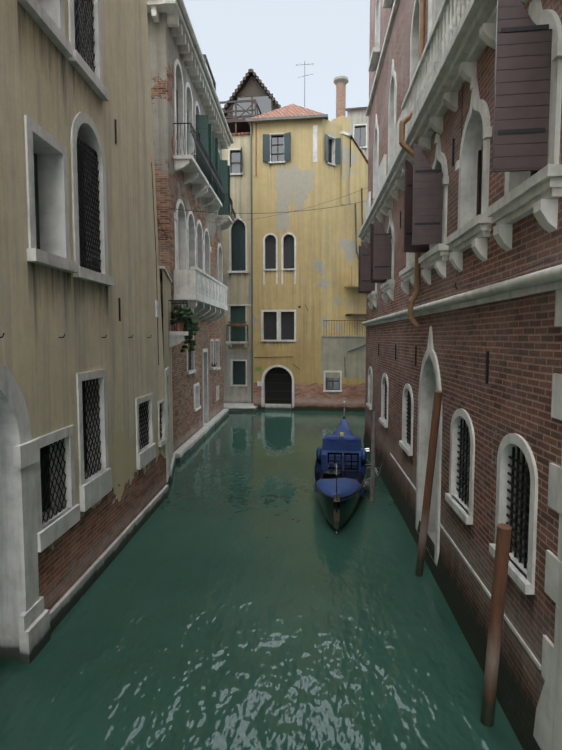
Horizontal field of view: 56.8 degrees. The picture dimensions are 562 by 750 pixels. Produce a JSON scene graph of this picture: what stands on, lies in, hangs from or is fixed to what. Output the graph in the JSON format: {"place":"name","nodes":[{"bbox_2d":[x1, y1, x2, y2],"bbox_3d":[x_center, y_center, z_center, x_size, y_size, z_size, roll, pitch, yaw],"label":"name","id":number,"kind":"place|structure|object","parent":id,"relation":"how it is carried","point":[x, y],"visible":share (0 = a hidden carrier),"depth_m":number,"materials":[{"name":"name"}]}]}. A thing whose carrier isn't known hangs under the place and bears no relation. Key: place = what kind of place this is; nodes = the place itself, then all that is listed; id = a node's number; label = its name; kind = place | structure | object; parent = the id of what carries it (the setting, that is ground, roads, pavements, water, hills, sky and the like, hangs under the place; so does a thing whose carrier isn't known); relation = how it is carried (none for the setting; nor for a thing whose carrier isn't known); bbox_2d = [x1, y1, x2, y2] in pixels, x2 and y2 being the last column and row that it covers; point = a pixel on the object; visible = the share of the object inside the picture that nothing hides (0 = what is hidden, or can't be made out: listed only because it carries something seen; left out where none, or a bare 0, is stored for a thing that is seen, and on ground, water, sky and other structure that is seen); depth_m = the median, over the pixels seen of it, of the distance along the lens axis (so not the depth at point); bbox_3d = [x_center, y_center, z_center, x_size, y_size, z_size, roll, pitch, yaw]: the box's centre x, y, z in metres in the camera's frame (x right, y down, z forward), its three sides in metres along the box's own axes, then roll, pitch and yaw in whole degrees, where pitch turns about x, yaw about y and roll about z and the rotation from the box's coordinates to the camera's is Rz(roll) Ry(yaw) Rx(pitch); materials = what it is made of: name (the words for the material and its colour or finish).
{"place":"outdoors","nodes":[
{"label":"outdoors","id":0,"kind":"place"},
{"bbox_2d":[0,410,522,749],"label":"canal water","id":1,"kind":"structure","parent":0,"point":[240,594],"depth_m":7.14,"materials":[{"name":"green liquid"}]},
{"bbox_2d":[0,0,168,664],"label":"beige building","id":2,"kind":"structure","parent":1,"relation":"in","point":[82,411],"depth_m":7.92,"materials":[{"name":"paint"}]},
{"bbox_2d":[159,266,199,484],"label":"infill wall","id":3,"kind":"structure","parent":1,"relation":"in","point":[184,323],"depth_m":15.38,"materials":[{"name":"stone"}]},
{"bbox_2d":[147,0,235,462],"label":"gothic building","id":4,"kind":"structure","parent":1,"relation":"in","point":[192,172],"depth_m":18.61,"materials":[{"name":"brick"}]},
{"bbox_2d":[220,63,367,412],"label":"yellow building","id":5,"kind":"structure","parent":1,"relation":"in","point":[308,310],"depth_m":28.86,"materials":[{"name":"paint"}]},
{"bbox_2d":[314,400,381,533],"bbox_3d":[1.872,2.265,15.887,1.796,1.774,11.206,0,4,3],"label":"gondola","id":6,"kind":"object","parent":1,"relation":"on","point":[340,469],"visible":0.98,"depth_m":14.49,"materials":[{"name":"blue"}]},
{"bbox_2d":[370,411,375,501],"bbox_3d":[2.271,2.523,12.889,0.144,3.251,0.130,0,4,3],"label":"mooring post","id":7,"kind":"object","parent":1,"relation":"in","point":[372,469],"visible":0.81,"depth_m":12.81,"materials":[{"name":"brown wood"}]},
{"bbox_2d":[358,0,561,749],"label":"brick building","id":8,"kind":"structure","parent":1,"relation":"in","point":[460,264],"depth_m":6.77,"materials":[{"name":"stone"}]},
{"bbox_2d":[156,128,372,239],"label":"cables","id":9,"kind":"object","parent":8,"relation":"attached to","point":[199,135],"visible":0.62,"depth_m":17.09,"materials":[{"name":"grey"}]},
{"bbox_2d":[17,1,532,609],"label":"wall stains","id":10,"kind":"object","parent":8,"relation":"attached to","point":[19,7],"depth_m":7.60,"materials":[{"name":"grey"}]},
{"bbox_2d":[415,391,511,726],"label":"mooring poles","id":11,"kind":"object","parent":1,"relation":"in","point":[500,573],"visible":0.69,"depth_m":5.33,"materials":[{"name":"brown wood"}]},
{"bbox_2d":[183,0,369,120],"label":"sky","id":12,"kind":"structure","parent":0,"point":[271,38],"materials":[{"name":"white"}]},
{"bbox_2d":[346,107,368,201],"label":"buildings","id":13,"kind":"structure","parent":0,"point":[359,121],"depth_m":36.48,"materials":[{"name":"paint"}]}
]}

